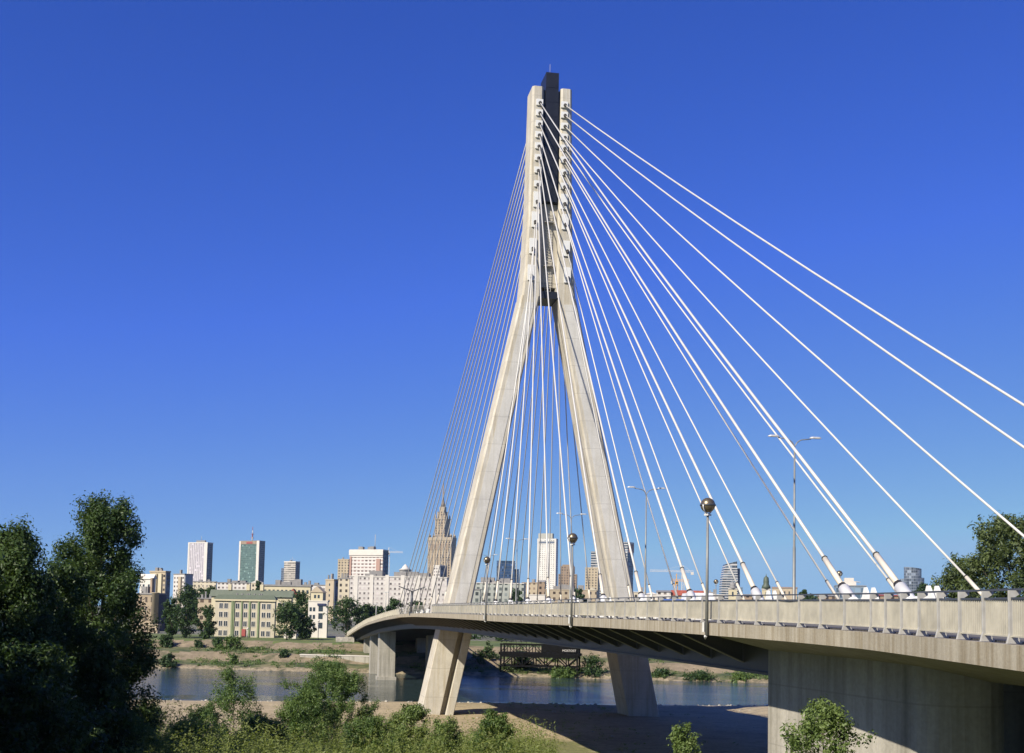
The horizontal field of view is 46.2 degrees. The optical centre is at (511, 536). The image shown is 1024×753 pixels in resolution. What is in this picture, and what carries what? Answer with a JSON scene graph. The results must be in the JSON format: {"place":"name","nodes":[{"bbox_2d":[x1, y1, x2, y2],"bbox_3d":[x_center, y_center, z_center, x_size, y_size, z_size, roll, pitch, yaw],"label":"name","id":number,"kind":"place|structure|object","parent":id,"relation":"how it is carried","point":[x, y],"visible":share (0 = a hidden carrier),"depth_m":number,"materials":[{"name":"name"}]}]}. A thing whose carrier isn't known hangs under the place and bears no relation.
{"place":"outdoors","nodes":[
{"label":"outdoors","id":0,"kind":"place"},
{"bbox_2d":[76,668,767,705],"bbox_3d":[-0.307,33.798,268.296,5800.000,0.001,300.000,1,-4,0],"label":"river","id":1,"kind":"structure","parent":0,"point":[186,684],"depth_m":258.41,"materials":[{"name":"blue liquid"}]},
{"bbox_2d":[84,606,767,682],"bbox_3d":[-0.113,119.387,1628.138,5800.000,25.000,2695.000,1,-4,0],"label":"bank","id":2,"kind":"structure","parent":0,"point":[180,650],"depth_m":339.33,"materials":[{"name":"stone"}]},
{"bbox_2d":[132,624,160,632],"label":"annex building","id":3,"kind":"structure","parent":2,"relation":"on","point":[158,631],"depth_m":411.50,"materials":[{"name":"concrete"}]},
{"bbox_2d":[139,574,156,592],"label":"white house","id":4,"kind":"structure","parent":2,"relation":"on","point":[147,578],"depth_m":601.35,"materials":[{"name":"paint"}]},
{"bbox_2d":[134,578,166,630],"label":"tenement house","id":5,"kind":"structure","parent":2,"relation":"on","point":[155,600],"depth_m":431.11,"materials":[{"name":"paint"}]},
{"bbox_2d":[149,568,170,599],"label":"apartment block","id":6,"kind":"structure","parent":2,"relation":"on","point":[163,582],"depth_m":761.05,"materials":[{"name":"concrete"}]},
{"bbox_2d":[158,633,174,647],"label":"bush","id":7,"kind":"object","parent":2,"relation":"on","point":[166,641],"visible":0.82,"depth_m":353.82,"materials":[{"name":"green plant"}]},
{"bbox_2d":[159,652,177,667],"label":"bush","id":8,"kind":"object","parent":2,"relation":"on","point":[167,659],"visible":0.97,"depth_m":327.39,"materials":[{"name":"green plant"}]},
{"bbox_2d":[160,596,181,634],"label":"tree","id":9,"kind":"object","parent":2,"relation":"on","point":[167,606],"visible":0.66,"depth_m":374.49,"materials":[{"name":"green plant"}]},
{"bbox_2d":[173,570,192,606],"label":"apartment block","id":10,"kind":"structure","parent":2,"relation":"on","point":[180,580],"depth_m":822.81,"materials":[{"name":"concrete"}]},
{"bbox_2d":[167,582,202,637],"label":"tree","id":11,"kind":"object","parent":2,"relation":"on","point":[186,618],"visible":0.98,"depth_m":369.75,"materials":[{"name":"green plant"}]},
{"bbox_2d":[187,536,212,580],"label":"office tower","id":12,"kind":"structure","parent":2,"relation":"on","point":[200,558],"depth_m":2311.09,"materials":[{"name":"concrete"}]},
{"bbox_2d":[190,604,217,638],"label":"tree","id":13,"kind":"object","parent":2,"relation":"on","point":[207,630],"visible":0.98,"depth_m":363.90,"materials":[{"name":"green plant"}]},
{"bbox_2d":[197,591,211,626],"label":"cream house","id":14,"kind":"structure","parent":2,"relation":"on","point":[202,600],"depth_m":469.87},
{"bbox_2d":[193,579,216,594],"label":"pale house","id":15,"kind":"structure","parent":2,"relation":"on","point":[206,584],"depth_m":901.20,"materials":[{"name":"paint"}]},
{"bbox_2d":[194,584,216,609],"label":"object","id":16,"kind":"object","parent":2,"relation":"on","point":[208,590],"visible":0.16,"depth_m":519.14,"materials":[{"name":"green"}]},
{"bbox_2d":[211,637,223,649],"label":"bush","id":17,"kind":"object","parent":2,"relation":"on","point":[217,641],"visible":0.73,"depth_m":351.91,"materials":[{"name":"green plant"}]},
{"bbox_2d":[216,634,247,649],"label":"bush","id":18,"kind":"object","parent":2,"relation":"on","point":[231,641],"visible":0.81,"depth_m":349.78,"materials":[{"name":"green plant"}]},
{"bbox_2d":[216,579,250,589],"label":"pale house","id":19,"kind":"structure","parent":2,"relation":"on","point":[239,585],"depth_m":861.65,"materials":[{"name":"paint"}]},
{"bbox_2d":[214,593,277,637],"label":"office house","id":20,"kind":"structure","parent":2,"relation":"on","point":[236,614],"depth_m":388.43,"materials":[{"name":"yellow paint"}]},
{"bbox_2d":[238,529,264,582],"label":"office tower","id":21,"kind":"structure","parent":2,"relation":"on","point":[251,561],"depth_m":2211.35,"materials":[{"name":"green glass"}]},
{"bbox_2d":[209,584,294,634],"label":"wing","id":22,"kind":"structure","parent":2,"relation":"on","point":[278,595],"depth_m":413.72,"materials":[{"name":"paint"}]},
{"bbox_2d":[37,610,515,641],"bbox_3d":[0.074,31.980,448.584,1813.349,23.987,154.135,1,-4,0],"label":"distant woods","id":23,"kind":"object","parent":2,"relation":"on","point":[477,637],"depth_m":406.07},
{"bbox_2d":[261,579,312,616],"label":"building","id":24,"kind":"structure","parent":2,"relation":"on","point":[297,585],"depth_m":561.47,"materials":[{"name":"beige paint"}]},
{"bbox_2d":[268,597,307,639],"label":"tree","id":25,"kind":"object","parent":2,"relation":"on","point":[289,610],"visible":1,"depth_m":369.53,"materials":[{"name":"green plant"}]},
{"bbox_2d":[281,557,299,581],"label":"apartment tower","id":26,"kind":"structure","parent":2,"relation":"on","point":[290,570],"depth_m":1907.07,"materials":[{"name":"concrete"}]},
{"bbox_2d":[287,590,310,631],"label":"tree","id":27,"kind":"object","parent":2,"relation":"on","point":[300,597],"visible":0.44,"depth_m":398.10,"materials":[{"name":"green plant"}]},
{"bbox_2d":[296,616,316,639],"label":"tree","id":28,"kind":"object","parent":2,"relation":"on","point":[306,632],"visible":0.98,"depth_m":371.94,"materials":[{"name":"green plant"}]},
{"bbox_2d":[308,600,328,637],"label":"office house","id":29,"kind":"structure","parent":2,"relation":"on","point":[316,609],"depth_m":394.52,"materials":[{"name":"white paint"}]},
{"bbox_2d":[311,586,326,600],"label":"gable house","id":30,"kind":"structure","parent":2,"relation":"on","point":[318,593],"depth_m":540.14,"materials":[{"name":"beige paint"}]},
{"bbox_2d":[325,574,338,620],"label":"apartment block","id":31,"kind":"structure","parent":2,"relation":"on","point":[331,587],"depth_m":640.75,"materials":[{"name":"beige paint"}]},
{"bbox_2d":[300,654,368,662],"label":"retaining wall","id":32,"kind":"structure","parent":2,"relation":"on","point":[361,658],"depth_m":337.16,"materials":[{"name":"concrete"}]},
{"bbox_2d":[337,573,349,620],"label":"apartment block","id":33,"kind":"structure","parent":2,"relation":"on","point":[344,586],"depth_m":660.06,"materials":[{"name":"concrete"}]},
{"bbox_2d":[337,557,349,578],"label":"apartment tower","id":34,"kind":"structure","parent":2,"relation":"on","point":[343,565],"depth_m":1252.51,"materials":[{"name":"concrete"}]},
{"bbox_2d":[322,596,365,635],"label":"tree","id":35,"kind":"object","parent":2,"relation":"on","point":[353,609],"visible":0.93,"depth_m":389.59,"materials":[{"name":"green plant"}]},
{"bbox_2d":[336,635,353,641],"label":"stone steps","id":36,"kind":"structure","parent":2,"relation":"on","point":[344,639],"depth_m":365.65,"materials":[{"name":"concrete"}]},
{"bbox_2d":[353,603,378,622],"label":"tree","id":37,"kind":"object","parent":2,"relation":"on","point":[367,609],"visible":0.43,"depth_m":437.79,"materials":[{"name":"green plant"}]},
{"bbox_2d":[349,534,388,577],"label":"hotel block","id":38,"kind":"structure","parent":2,"relation":"on","point":[363,561],"depth_m":1006.87,"materials":[{"name":"concrete"}]},
{"bbox_2d":[386,596,405,616],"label":"tree","id":39,"kind":"object","parent":2,"relation":"on","point":[393,604],"visible":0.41,"depth_m":467.11,"materials":[{"name":"green plant"}]},
{"bbox_2d":[349,571,448,618],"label":"apartment slab","id":40,"kind":"structure","parent":2,"relation":"on","point":[371,587],"depth_m":703.01,"materials":[{"name":"concrete"}]},
{"bbox_2d":[433,564,446,576],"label":"apartment block","id":41,"kind":"structure","parent":2,"relation":"on","point":[441,570],"depth_m":1103.27,"materials":[{"name":"concrete"}]},
{"bbox_2d":[427,484,456,576],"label":"palace tower","id":42,"kind":"structure","parent":2,"relation":"on","point":[446,551],"depth_m":2617.82,"materials":[{"name":"stone"}]},
{"bbox_2d":[119,642,767,679],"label":"bank scrub","id":43,"kind":"object","parent":2,"relation":"on","point":[326,651],"visible":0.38,"depth_m":334.68,"materials":[{"name":"green plant"}]},
{"bbox_2d":[471,589,481,613],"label":"grey house","id":44,"kind":"structure","parent":2,"relation":"on","point":[476,596],"depth_m":559.65,"materials":[{"name":"concrete"}]},
{"bbox_2d":[471,640,499,663],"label":"bush","id":45,"kind":"object","parent":2,"relation":"on","point":[488,651],"visible":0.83,"depth_m":333.83,"materials":[{"name":"green plant"}]},
{"bbox_2d":[475,577,525,614],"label":"patterned block","id":46,"kind":"structure","parent":2,"relation":"on","point":[505,591],"depth_m":641.09,"materials":[{"name":"concrete"}]},
{"bbox_2d":[496,561,518,582],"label":"office block","id":47,"kind":"structure","parent":2,"relation":"on","point":[508,570],"depth_m":1501.56,"materials":[{"name":"blue glass"}]},
{"bbox_2d":[507,587,524,614],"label":"tree","id":48,"kind":"object","parent":2,"relation":"on","point":[518,595],"visible":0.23,"depth_m":558.12,"materials":[{"name":"green plant"}]},
{"bbox_2d":[507,650,534,668],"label":"bush","id":49,"kind":"object","parent":2,"relation":"on","point":[527,658],"visible":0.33,"depth_m":328.95,"materials":[{"name":"green plant"}]},
{"bbox_2d":[522,579,537,596],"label":"ochre block","id":50,"kind":"structure","parent":2,"relation":"on","point":[533,587],"depth_m":781.65,"materials":[{"name":"concrete"}]},
{"bbox_2d":[529,594,545,602],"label":"white pavilion","id":51,"kind":"structure","parent":2,"relation":"on","point":[532,597],"depth_m":619.77,"materials":[{"name":"paint"}]},
{"bbox_2d":[499,640,581,677],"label":"steel gantry","id":52,"kind":"object","parent":2,"relation":"on","point":[552,651],"visible":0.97,"depth_m":320.32,"materials":[{"name":"black metal"}]},
{"bbox_2d":[538,580,545,594],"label":"brown house","id":53,"kind":"structure","parent":2,"relation":"on","point":[541,586],"depth_m":740.00,"materials":[{"name":"concrete"}]},
{"bbox_2d":[537,533,557,588],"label":"hotel tower","id":54,"kind":"structure","parent":2,"relation":"on","point":[553,579],"depth_m":1906.78,"materials":[{"name":"concrete"}]},
{"bbox_2d":[548,665,578,677],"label":"bush","id":55,"kind":"object","parent":2,"relation":"on","point":[561,672],"visible":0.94,"depth_m":317.37,"materials":[{"name":"green plant"}]},
{"bbox_2d":[545,584,586,602],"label":"tan terrace","id":56,"kind":"structure","parent":2,"relation":"on","point":[555,593],"depth_m":691.24,"materials":[{"name":"concrete"}]},
{"bbox_2d":[558,565,576,588],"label":"brick tower","id":57,"kind":"structure","parent":2,"relation":"on","point":[565,574],"depth_m":1501.83,"materials":[{"name":"brick"}]},
{"bbox_2d":[568,588,587,616],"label":"tree","id":58,"kind":"object","parent":2,"relation":"on","point":[579,595],"visible":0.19,"depth_m":557.45,"materials":[{"name":"green plant"}]},
{"bbox_2d":[571,653,607,678],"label":"bush","id":59,"kind":"object","parent":2,"relation":"on","point":[589,664],"visible":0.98,"depth_m":319.74,"materials":[{"name":"green plant"}]},
{"bbox_2d":[585,566,599,597],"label":"apartment tower","id":60,"kind":"structure","parent":2,"relation":"on","point":[593,577],"depth_m":1301.86,"materials":[{"name":"concrete"}]},
{"bbox_2d":[587,588,597,601],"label":"ochre house","id":61,"kind":"structure","parent":2,"relation":"on","point":[593,593],"depth_m":639.76,"materials":[{"name":"concrete"}]},
{"bbox_2d":[591,551,600,600],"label":"office tower","id":62,"kind":"structure","parent":2,"relation":"on","point":[593,560],"depth_m":1906.65,"materials":[{"name":"concrete"}]},
{"bbox_2d":[624,537,633,587],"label":"skyscraper","id":63,"kind":"structure","parent":2,"relation":"on","point":[629,558],"depth_m":1907.65,"materials":[{"name":"glass"}]},
{"bbox_2d":[656,590,671,599],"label":"white house","id":64,"kind":"structure","parent":2,"relation":"on","point":[659,593],"depth_m":650.27,"materials":[{"name":"concrete"}]},
{"bbox_2d":[651,667,685,677],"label":"bush","id":65,"kind":"object","parent":2,"relation":"on","point":[662,672],"visible":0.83,"depth_m":316.45,"materials":[{"name":"green plant"}]},
{"bbox_2d":[678,667,722,681],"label":"bush","id":66,"kind":"object","parent":2,"relation":"on","point":[700,675],"visible":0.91,"depth_m":314.89,"materials":[{"name":"green plant"}]},
{"bbox_2d":[719,561,742,599],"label":"glass tower","id":67,"kind":"structure","parent":2,"relation":"on","point":[726,578],"depth_m":1998.24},
{"bbox_2d":[728,580,736,599],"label":"church tower","id":68,"kind":"structure","parent":2,"relation":"on","point":[732,589],"depth_m":899.73,"materials":[{"name":"beige paint"}]},
{"bbox_2d":[729,671,755,681],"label":"bush","id":69,"kind":"object","parent":2,"relation":"on","point":[735,677],"visible":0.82,"depth_m":315.08,"materials":[{"name":"green plant"}]},
{"bbox_2d":[761,575,770,598],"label":"church tower","id":70,"kind":"structure","parent":2,"relation":"on","point":[765,587],"depth_m":900.09,"materials":[{"name":"green paint"}]},
{"bbox_2d":[772,587,797,598],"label":"nave","id":71,"kind":"structure","parent":2,"relation":"on","point":[787,590],"depth_m":861.32,"materials":[{"name":"beige paint"}]},
{"bbox_2d":[834,578,865,598],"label":"modern building","id":72,"kind":"structure","parent":2,"relation":"on","point":[851,583],"depth_m":801.32,"materials":[{"name":"grey glass"}]},
{"bbox_2d":[900,567,923,594],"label":"round glass tower","id":73,"kind":"structure","parent":2,"relation":"on","point":[913,579],"depth_m":1701.74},
{"bbox_2d":[134,700,767,752],"bbox_3d":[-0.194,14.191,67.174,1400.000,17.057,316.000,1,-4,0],"label":"ground","id":74,"kind":"structure","parent":0,"point":[721,733],"depth_m":158.61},
{"bbox_2d":[0,525,8,626],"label":"riverside tree","id":75,"kind":"object","parent":74,"relation":"on","point":[5,585],"visible":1,"depth_m":37.17,"materials":[{"name":"green plant"}]},
{"bbox_2d":[0,513,77,747],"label":"riverside tree","id":76,"kind":"object","parent":74,"relation":"on","point":[27,591],"visible":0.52,"depth_m":61.25,"materials":[{"name":"green plant"}]},
{"bbox_2d":[0,637,123,752],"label":"riverside tree","id":77,"kind":"object","parent":74,"relation":"on","point":[31,713],"visible":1,"depth_m":52.86,"materials":[{"name":"green plant"}]},
{"bbox_2d":[27,715,106,752],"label":"bush","id":78,"kind":"object","parent":74,"relation":"on","point":[89,738],"visible":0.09,"depth_m":59.69,"materials":[{"name":"green plant"}]},
{"bbox_2d":[12,556,124,750],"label":"riverside tree","id":79,"kind":"object","parent":74,"relation":"on","point":[72,592],"visible":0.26,"depth_m":65.66,"materials":[{"name":"green plant"}]},
{"bbox_2d":[45,488,165,736],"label":"riverside tree","id":80,"kind":"object","parent":74,"relation":"on","point":[117,581],"visible":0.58,"depth_m":71.25,"materials":[{"name":"green plant"}]},
{"bbox_2d":[73,639,138,752],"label":"riverside tree","id":81,"kind":"object","parent":74,"relation":"on","point":[102,665],"visible":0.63,"depth_m":67.10,"materials":[{"name":"green plant"}]},
{"bbox_2d":[100,710,163,752],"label":"bush","id":82,"kind":"object","parent":74,"relation":"on","point":[127,725],"visible":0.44,"depth_m":68.94,"materials":[{"name":"green plant"}]},
{"bbox_2d":[140,701,169,748],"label":"bush","id":83,"kind":"object","parent":74,"relation":"on","point":[159,717],"visible":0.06,"depth_m":87.33,"materials":[{"name":"green plant"}]},
{"bbox_2d":[157,716,223,752],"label":"bush","id":84,"kind":"object","parent":74,"relation":"on","point":[182,729],"visible":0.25,"depth_m":76.71,"materials":[{"name":"green plant"}]},
{"bbox_2d":[183,704,224,735],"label":"bush","id":85,"kind":"object","parent":74,"relation":"on","point":[200,709],"visible":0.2,"depth_m":102.59,"materials":[{"name":"green plant"}]},
{"bbox_2d":[197,663,264,748],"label":"bush","id":86,"kind":"object","parent":74,"relation":"on","point":[223,701],"visible":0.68,"depth_m":94.75,"materials":[{"name":"green plant"}]},
{"bbox_2d":[228,712,294,752],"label":"bush","id":87,"kind":"object","parent":74,"relation":"on","point":[252,722],"visible":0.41,"depth_m":80.86,"materials":[{"name":"green plant"}]},
{"bbox_2d":[14,696,558,752],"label":"undergrowth","id":88,"kind":"object","parent":74,"relation":"on","point":[183,747],"visible":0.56,"depth_m":71.33,"materials":[{"name":"green plant"}]},
{"bbox_2d":[272,684,342,751],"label":"bush","id":89,"kind":"object","parent":74,"relation":"on","point":[311,699],"visible":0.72,"depth_m":92.76,"materials":[{"name":"green plant"}]},
{"bbox_2d":[277,654,380,746],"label":"bush","id":90,"kind":"object","parent":74,"relation":"on","point":[340,682],"visible":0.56,"depth_m":98.23,"materials":[{"name":"green plant"}]},
{"bbox_2d":[339,713,410,752],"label":"bush","id":91,"kind":"object","parent":74,"relation":"on","point":[370,726],"visible":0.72,"depth_m":82.88,"materials":[{"name":"green plant"}]},
{"bbox_2d":[379,702,435,752],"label":"bush","id":92,"kind":"object","parent":74,"relation":"on","point":[410,713],"visible":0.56,"depth_m":90.53,"materials":[{"name":"green plant"}]},
{"bbox_2d":[415,714,467,752],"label":"bush","id":93,"kind":"object","parent":74,"relation":"on","point":[440,727],"visible":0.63,"depth_m":82.95,"materials":[{"name":"green plant"}]},
{"bbox_2d":[149,698,737,752],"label":"grass tufts","id":94,"kind":"object","parent":74,"relation":"on","point":[555,724],"visible":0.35,"depth_m":150.45,"materials":[{"name":"green plant"}]},
{"bbox_2d":[160,699,767,743],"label":"shore stones","id":95,"kind":"object","parent":74,"relation":"on","point":[553,711],"visible":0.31,"depth_m":200.95,"materials":[{"name":"stone"}]},
{"bbox_2d":[462,705,515,752],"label":"bush","id":96,"kind":"object","parent":74,"relation":"on","point":[487,723],"visible":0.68,"depth_m":78.69,"materials":[{"name":"green plant"}]},
{"bbox_2d":[345,72,1023,752],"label":"cable stayed bridge","id":97,"kind":"structure","parent":74,"relation":"on","point":[927,670],"depth_m":90.45,"materials":[{"name":"concrete"}]},
{"bbox_2d":[399,586,424,614],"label":"street lamp","id":98,"kind":"object","parent":97,"relation":"on","point":[411,606],"visible":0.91,"depth_m":174.86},
{"bbox_2d":[483,557,489,622],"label":"lamp post","id":99,"kind":"object","parent":97,"relation":"attached to","point":[486,559],"visible":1,"depth_m":105.85,"materials":[{"name":"grey metal"}]},
{"bbox_2d":[556,513,586,615],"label":"street lamp","id":100,"kind":"object","parent":97,"relation":"on","point":[570,551],"visible":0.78,"depth_m":155.17,"materials":[{"name":"metal"}]},
{"bbox_2d":[567,533,577,628],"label":"street lamp","id":101,"kind":"object","parent":97,"relation":"attached to","point":[572,538],"visible":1,"depth_m":73.42,"materials":[{"name":"metal"}]},
{"bbox_2d":[627,486,665,594],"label":"street lamp","id":102,"kind":"object","parent":97,"relation":"on","point":[645,534],"visible":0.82,"depth_m":122.06,"materials":[{"name":"metal"}]},
{"bbox_2d":[700,498,715,639],"bbox_3d":[8.060,1.332,49.533,0.652,5.860,0.652,1,-4,-4],"label":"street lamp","id":103,"kind":"object","parent":97,"relation":"attached to","point":[707,505],"visible":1,"depth_m":49.47,"materials":[{"name":"metal"}]},
{"bbox_2d":[768,435,820,598],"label":"street lamp","id":104,"kind":"object","parent":97,"relation":"on","point":[794,575],"visible":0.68,"depth_m":85.76,"materials":[{"name":"metal"}]},
{"bbox_2d":[666,721,702,752],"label":"bush","id":105,"kind":"object","parent":74,"relation":"on","point":[680,741],"visible":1,"depth_m":43.40,"materials":[{"name":"green plant"}]},
{"bbox_2d":[779,694,877,752],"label":"bush","id":106,"kind":"object","parent":74,"relation":"on","point":[827,722],"visible":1,"depth_m":35.30,"materials":[{"name":"green plant"}]},
{"bbox_2d":[929,551,977,597],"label":"roadside tree","id":107,"kind":"object","parent":74,"relation":"on","point":[943,581],"visible":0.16,"depth_m":124.60,"materials":[{"name":"green plant"}]},
{"bbox_2d":[943,510,1023,597],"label":"roadside tree","id":108,"kind":"object","parent":74,"relation":"on","point":[989,561],"visible":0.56,"depth_m":119.08,"materials":[{"name":"green plant"}]},
{"bbox_2d":[0,0,1023,605],"label":"sky","id":109,"kind":"structure","parent":0,"point":[248,248],"materials":[{"name":"blue"}]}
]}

